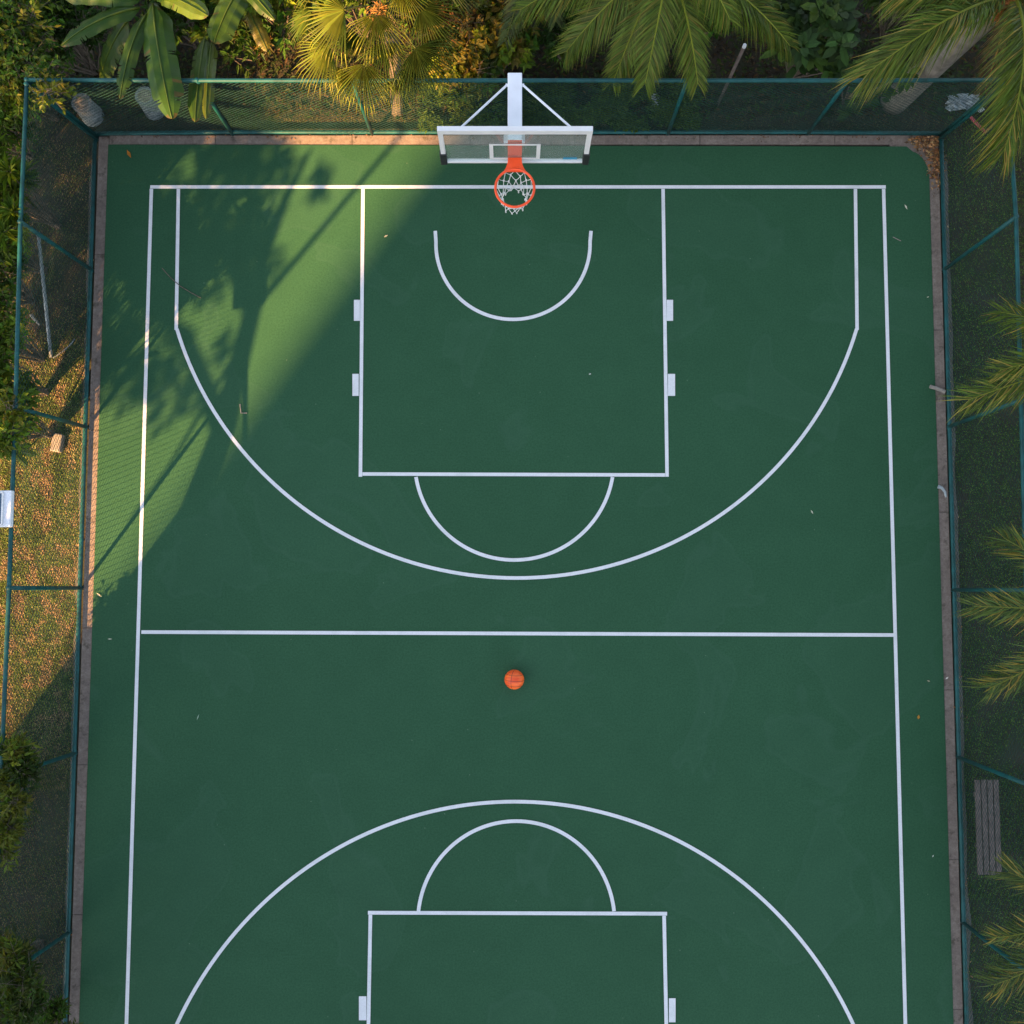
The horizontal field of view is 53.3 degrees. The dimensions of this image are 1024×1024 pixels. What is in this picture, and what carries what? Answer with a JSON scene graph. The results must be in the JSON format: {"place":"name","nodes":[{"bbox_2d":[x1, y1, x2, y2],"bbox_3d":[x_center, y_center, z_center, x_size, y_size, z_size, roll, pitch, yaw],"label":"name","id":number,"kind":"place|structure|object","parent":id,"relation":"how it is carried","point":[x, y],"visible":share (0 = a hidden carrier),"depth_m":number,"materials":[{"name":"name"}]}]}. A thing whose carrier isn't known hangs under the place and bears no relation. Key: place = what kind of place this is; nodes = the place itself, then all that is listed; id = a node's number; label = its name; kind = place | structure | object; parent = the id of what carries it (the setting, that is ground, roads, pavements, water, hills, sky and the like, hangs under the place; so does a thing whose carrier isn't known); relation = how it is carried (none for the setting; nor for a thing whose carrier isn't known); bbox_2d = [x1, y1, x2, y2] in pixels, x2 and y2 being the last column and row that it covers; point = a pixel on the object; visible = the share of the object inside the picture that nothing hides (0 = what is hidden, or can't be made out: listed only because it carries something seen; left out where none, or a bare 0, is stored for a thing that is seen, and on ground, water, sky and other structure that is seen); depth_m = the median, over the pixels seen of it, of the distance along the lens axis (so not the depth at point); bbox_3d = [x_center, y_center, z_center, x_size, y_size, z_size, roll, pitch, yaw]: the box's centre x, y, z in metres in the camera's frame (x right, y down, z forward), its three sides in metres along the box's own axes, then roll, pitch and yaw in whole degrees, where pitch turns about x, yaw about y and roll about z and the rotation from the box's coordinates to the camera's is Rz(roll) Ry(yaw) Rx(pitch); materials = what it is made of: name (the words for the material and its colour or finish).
{"place":"outdoors","nodes":[
{"label":"outdoors","id":0,"kind":"place"},
{"bbox_2d":[0,0,1023,1023],"bbox_3d":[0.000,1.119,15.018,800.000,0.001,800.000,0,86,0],"label":"ground","id":1,"kind":"structure","parent":0,"point":[78,273],"depth_m":15.30,"materials":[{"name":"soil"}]},
{"bbox_2d":[0,254,35,307],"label":"shrub","id":2,"kind":"object","parent":1,"relation":"on","point":[11,271],"visible":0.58,"depth_m":13.97,"materials":[{"name":"green plant"}]},
{"bbox_2d":[0,105,43,160],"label":"shrub","id":3,"kind":"object","parent":1,"relation":"on","point":[10,138],"visible":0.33,"depth_m":14.23,"materials":[{"name":"green plant"}]},
{"bbox_2d":[0,285,44,380],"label":"shrub","id":4,"kind":"object","parent":1,"relation":"on","point":[7,329],"visible":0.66,"depth_m":13.77,"materials":[{"name":"green plant"}]},
{"bbox_2d":[0,729,45,873],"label":"shrub","id":5,"kind":"object","parent":1,"relation":"on","point":[19,762],"visible":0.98,"depth_m":12.37,"materials":[{"name":"green plant"}]},
{"bbox_2d":[0,191,47,273],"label":"shrub","id":6,"kind":"object","parent":1,"relation":"on","point":[11,250],"visible":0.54,"depth_m":13.74,"materials":[{"name":"green plant"}]},
{"bbox_2d":[0,336,48,399],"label":"shrub","id":7,"kind":"object","parent":1,"relation":"on","point":[5,364],"visible":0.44,"depth_m":13.57,"materials":[{"name":"green plant"}]},
{"bbox_2d":[0,921,52,1023],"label":"shrub","id":8,"kind":"object","parent":1,"relation":"on","point":[24,995],"visible":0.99,"depth_m":12.16,"materials":[{"name":"green plant"}]},
{"bbox_2d":[16,443,36,465],"bbox_3d":[-6.897,-0.841,14.479,0.876,1.377,0.305,20,86,1],"label":"seedling","id":9,"kind":"object","parent":1,"relation":"on","point":[22,457],"visible":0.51,"depth_m":13.95,"materials":[{"name":"green plant"}]},
{"bbox_2d":[0,365,54,460],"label":"shrub","id":10,"kind":"object","parent":1,"relation":"on","point":[9,416],"visible":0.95,"depth_m":12.81,"materials":[{"name":"green plant"}]},
{"bbox_2d":[0,64,59,131],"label":"shrub","id":11,"kind":"object","parent":1,"relation":"on","point":[14,108],"visible":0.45,"depth_m":13.73,"materials":[{"name":"green plant"}]},
{"bbox_2d":[0,131,60,251],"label":"shrub","id":12,"kind":"object","parent":1,"relation":"on","point":[10,178],"visible":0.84,"depth_m":13.42,"materials":[{"name":"green plant"}]},
{"bbox_2d":[30,314,39,324],"bbox_3d":[-7.126,-2.870,15.254,0.057,0.061,0.206,-40,87,-3],"label":"broken stick","id":13,"kind":"object","parent":1,"relation":"on","point":[33,316],"visible":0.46,"depth_m":15.23,"materials":[{"name":"wood"}]},
{"bbox_2d":[0,0,80,114],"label":"bushy tree","id":14,"kind":"object","parent":1,"relation":"on","point":[19,50],"visible":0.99,"depth_m":13.40,"materials":[{"name":"green plant"}]},
{"bbox_2d":[36,235,52,356],"bbox_3d":[-6.808,-3.146,14.860,0.053,0.916,1.633,5,86,0],"label":"leaning pole","id":15,"kind":"object","parent":1,"relation":"on","point":[45,296],"visible":0.55,"depth_m":14.84,"materials":[{"name":"grey metal"}]},
{"bbox_2d":[0,82,98,1023],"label":"chain link fence","id":16,"kind":"object","parent":1,"relation":"on","point":[79,588],"visible":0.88,"depth_m":13.93,"materials":[{"name":"teal metal"}]},
{"bbox_2d":[0,490,13,526],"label":"floodlight","id":17,"kind":"object","parent":16,"relation":"on","point":[6,507],"visible":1,"depth_m":12.53,"materials":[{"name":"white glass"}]},
{"bbox_2d":[5,0,107,76],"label":"shrub","id":18,"kind":"object","parent":1,"relation":"on","point":[72,17],"visible":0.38,"depth_m":14.22,"materials":[{"name":"green plant"}]},
{"bbox_2d":[31,994,83,1023],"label":"shrub","id":19,"kind":"object","parent":1,"relation":"on","point":[54,1010],"visible":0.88,"depth_m":13.50,"materials":[{"name":"green plant"}]},
{"bbox_2d":[50,433,64,452],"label":"stone block","id":20,"kind":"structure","parent":1,"relation":"on","point":[57,443],"depth_m":15.07,"materials":[{"name":"beige stone"}]},
{"bbox_2d":[71,93,103,126],"bbox_3d":[-6.388,-6.054,15.327,0.345,0.450,0.345,0,86,0],"label":"tree stump","id":21,"kind":"object","parent":1,"relation":"on","point":[84,110],"visible":0.63,"depth_m":15.18,"materials":[{"name":"wood"}]},
{"bbox_2d":[60,0,208,118],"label":"banana plant","id":22,"kind":"object","parent":1,"relation":"on","point":[151,32],"visible":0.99,"depth_m":13.09,"materials":[{"name":"green plant"}]},
{"bbox_2d":[135,86,163,119],"bbox_3d":[-5.446,-6.150,15.319,0.334,0.480,0.334,0,86,0],"label":"tree stump","id":23,"kind":"object","parent":1,"relation":"on","point":[143,97],"visible":0.59,"depth_m":15.12,"materials":[{"name":"wood"}]},
{"bbox_2d":[134,0,214,60],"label":"shrub","id":24,"kind":"object","parent":1,"relation":"on","point":[195,31],"visible":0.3,"depth_m":14.56,"materials":[{"name":"green plant"}]},
{"bbox_2d":[188,0,275,121],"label":"banana plant","id":25,"kind":"object","parent":1,"relation":"on","point":[226,17],"visible":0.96,"depth_m":13.42,"materials":[{"name":"green plant"}]},
{"bbox_2d":[219,13,289,77],"bbox_3d":[-3.797,-7.006,15.086,1.190,1.093,0.913,-25,86,-2],"label":"shrub","id":26,"kind":"object","parent":1,"relation":"on","point":[242,35],"visible":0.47,"depth_m":14.94,"materials":[{"name":"green plant"}]},
{"bbox_2d":[209,0,327,57],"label":"shrub","id":27,"kind":"object","parent":1,"relation":"on","point":[281,21],"visible":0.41,"depth_m":14.28,"materials":[{"name":"green plant"}]},
{"bbox_2d":[293,0,411,45],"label":"shrub","id":28,"kind":"object","parent":1,"relation":"on","point":[350,18],"visible":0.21,"depth_m":14.09,"materials":[{"name":"green plant"}]},
{"bbox_2d":[286,0,486,116],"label":"fan palm","id":29,"kind":"object","parent":1,"relation":"on","point":[383,15],"visible":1,"depth_m":12.78,"materials":[{"name":"green plant"}]},
{"bbox_2d":[398,0,484,48],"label":"shrub","id":30,"kind":"object","parent":1,"relation":"on","point":[478,18],"visible":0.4,"depth_m":14.13,"materials":[{"name":"green plant"}]},
{"bbox_2d":[416,28,498,107],"bbox_3d":[-0.763,-6.551,14.991,1.283,1.214,1.212,32,86,2],"label":"shrub","id":31,"kind":"object","parent":1,"relation":"on","point":[462,90],"visible":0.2,"depth_m":14.80,"materials":[{"name":"green plant"}]},
{"bbox_2d":[430,0,533,94],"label":"shrub","id":32,"kind":"object","parent":1,"relation":"on","point":[487,68],"visible":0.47,"depth_m":14.40,"materials":[{"name":"green plant"}]},
{"bbox_2d":[466,0,539,74],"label":"shrub","id":33,"kind":"object","parent":1,"relation":"on","point":[506,58],"visible":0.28,"depth_m":14.45,"materials":[{"name":"green plant"}]},
{"bbox_2d":[479,0,547,38],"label":"shrub","id":34,"kind":"object","parent":1,"relation":"on","point":[502,2],"visible":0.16,"depth_m":14.53,"materials":[{"name":"green plant"}]},
{"bbox_2d":[24,77,1005,137],"bbox_3d":[0.093,-5.651,14.320,12.840,2.389,0.414,0,86,0],"label":"chain link fence","id":35,"kind":"object","parent":1,"relation":"on","point":[370,131],"visible":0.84,"depth_m":14.21,"materials":[{"name":"teal metal"}]},
{"bbox_2d":[437,73,592,213],"bbox_3d":[0.254,-4.709,13.456,1.676,3.939,2.373,22,86,2],"label":"basketball hoop","id":36,"kind":"object","parent":1,"relation":"on","point":[514,131],"visible":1,"depth_m":11.88,"materials":[{"name":"paint"}]},
{"bbox_2d":[69,135,962,1023],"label":"curb","id":37,"kind":"structure","parent":1,"relation":"on","point":[541,141],"depth_m":15.19,"materials":[{"name":"concrete"}]},
{"bbox_2d":[929,385,945,392],"bbox_3d":[6.312,-1.824,15.127,0.239,0.056,0.064,21,86,1],"label":"broken stick","id":38,"kind":"object","parent":37,"relation":"on","point":[937,388],"visible":1,"depth_m":15.11,"materials":[{"name":"wood"}]},
{"bbox_2d":[937,485,946,496],"bbox_3d":[6.342,-0.312,15.014,0.074,0.062,0.213,-42,87,-3],"label":"broken stick","id":39,"kind":"object","parent":37,"relation":"on","point":[942,489],"visible":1,"depth_m":15.00,"materials":[{"name":"wood"}]},
{"bbox_2d":[79,145,953,1023],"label":"court surface","id":40,"kind":"object","parent":1,"relation":"on","point":[765,767],"visible":1,"depth_m":14.95,"materials":[{"name":"paint"}]},
{"bbox_2d":[162,268,200,297],"bbox_3d":[-4.969,-3.412,15.282,0.754,0.015,0.060,38,87,3],"label":"twig","id":41,"kind":"object","parent":40,"relation":"on","point":[179,285],"visible":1,"depth_m":15.28,"materials":[{"name":"wood"}]},
{"bbox_2d":[504,669,523,689],"bbox_3d":[0.033,2.417,14.716,0.288,0.287,0.287,0,86,0],"label":"basketball","id":42,"kind":"object","parent":40,"relation":"on","point":[513,679],"visible":1,"depth_m":14.62,"materials":[{"name":"rubber"}]},
{"bbox_2d":[57,129,972,1000],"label":"leaf litter","id":43,"kind":"object","parent":40,"relation":"on","point":[929,141],"visible":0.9,"depth_m":15.43,"materials":[{"name":"brown plant"}]},
{"bbox_2d":[125,185,906,1023],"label":"court lines","id":44,"kind":"object","parent":40,"relation":"on","point":[365,1001],"visible":1,"depth_m":14.99,"materials":[{"name":"paint"}]},
{"bbox_2d":[61,161,973,1023],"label":"gravel strip","id":45,"kind":"object","parent":1,"relation":"on","point":[955,553],"visible":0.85,"depth_m":15.01,"materials":[{"name":"grey gravel"}]},
{"bbox_2d":[15,0,1023,133],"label":"ground cover","id":46,"kind":"object","parent":1,"relation":"on","point":[666,75],"visible":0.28,"depth_m":15.49,"materials":[{"name":"green plant"}]},
{"bbox_2d":[651,93,659,104],"bbox_3d":[2.167,-6.223,15.412,0.141,0.042,0.226,0,86,0],"label":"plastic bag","id":47,"kind":"object","parent":46,"relation":"on","point":[654,99],"visible":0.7,"depth_m":15.41,"materials":[{"name":"plastic"}]},
{"bbox_2d":[970,116,985,132],"bbox_3d":[7.019,-5.892,15.435,0.054,0.053,0.442,-42,87,-3],"label":"red rod","id":48,"kind":"object","parent":46,"relation":"on","point":[976,123],"visible":0.38,"depth_m":15.42,"materials":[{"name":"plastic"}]},
{"bbox_2d":[479,0,586,49],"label":"shrub","id":49,"kind":"object","parent":1,"relation":"on","point":[503,35],"visible":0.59,"depth_m":13.67,"materials":[{"name":"green plant"}]},
{"bbox_2d":[533,5,591,69],"bbox_3d":[0.706,-6.903,15.071,0.876,1.102,0.856,13,86,1],"label":"shrub","id":50,"kind":"object","parent":1,"relation":"on","point":[547,38],"visible":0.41,"depth_m":14.74,"materials":[{"name":"green plant"}]},
{"bbox_2d":[565,0,614,25],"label":"shrub","id":51,"kind":"object","parent":1,"relation":"on","point":[570,4],"visible":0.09,"depth_m":14.73,"materials":[{"name":"green plant"}]},
{"bbox_2d":[508,0,800,100],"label":"coconut palm","id":52,"kind":"object","parent":1,"relation":"on","point":[653,19],"visible":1,"depth_m":12.94,"materials":[{"name":"green plant"}]},
{"bbox_2d":[673,1,742,38],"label":"shrub","id":53,"kind":"object","parent":1,"relation":"on","point":[711,32],"visible":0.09,"depth_m":14.90,"materials":[{"name":"green plant"}]},
{"bbox_2d":[716,43,746,106],"bbox_3d":[3.132,-6.241,14.650,0.051,1.831,0.095,-10,86,-1],"label":"wooden stake","id":54,"kind":"object","parent":1,"relation":"on","point":[738,60],"visible":0.86,"depth_m":14.32,"materials":[{"name":"wood"}]},
{"bbox_2d":[759,0,862,86],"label":"shrub","id":55,"kind":"object","parent":1,"relation":"on","point":[834,22],"visible":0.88,"depth_m":13.94,"materials":[{"name":"green plant"}]},
{"bbox_2d":[822,49,920,122],"bbox_3d":[5.082,-6.180,14.801,1.040,1.537,1.086,-32,86,-2],"label":"shrub","id":56,"kind":"object","parent":1,"relation":"on","point":[850,63],"visible":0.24,"depth_m":14.73,"materials":[{"name":"green plant"}]},
{"bbox_2d":[860,0,958,60],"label":"shrub","id":57,"kind":"object","parent":1,"relation":"on","point":[870,4],"visible":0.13,"depth_m":14.74,"materials":[{"name":"green plant"}]},
{"bbox_2d":[831,0,1023,186],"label":"foxtail palm","id":58,"kind":"object","parent":1,"relation":"on","point":[960,36],"visible":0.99,"depth_m":12.14,"materials":[{"name":"green plant"}]},
{"bbox_2d":[945,93,984,112],"bbox_3d":[6.830,-6.180,15.389,0.596,0.133,0.309,0,86,0],"label":"tarpaulin","id":59,"kind":"object","parent":1,"relation":"on","point":[965,102],"visible":0.66,"depth_m":15.40,"materials":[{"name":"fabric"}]},
{"bbox_2d":[938,93,1023,1023],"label":"chain link fence","id":60,"kind":"object","parent":1,"relation":"on","point":[955,589],"visible":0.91,"depth_m":14.06,"materials":[{"name":"teal metal"}]},
{"bbox_2d":[942,294,1023,425],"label":"foxtail palm","id":61,"kind":"object","parent":1,"relation":"on","point":[1009,367],"visible":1,"depth_m":12.25,"materials":[{"name":"green plant"}]},
{"bbox_2d":[973,780,1001,874],"bbox_3d":[6.669,4.431,14.523,0.331,0.495,1.300,0,86,0],"label":"slatted bench","id":62,"kind":"object","parent":1,"relation":"on","point":[985,827],"visible":0.64,"depth_m":14.28,"materials":[{"name":"grey wood"}]},
{"bbox_2d":[952,519,1023,707],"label":"foxtail palm","id":63,"kind":"object","parent":1,"relation":"on","point":[1000,612],"visible":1,"depth_m":12.06,"materials":[{"name":"green plant"}]},
{"bbox_2d":[963,846,1023,1023],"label":"foxtail palm","id":64,"kind":"object","parent":1,"relation":"on","point":[1010,866],"visible":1,"depth_m":11.85,"materials":[{"name":"green plant"}]}
]}

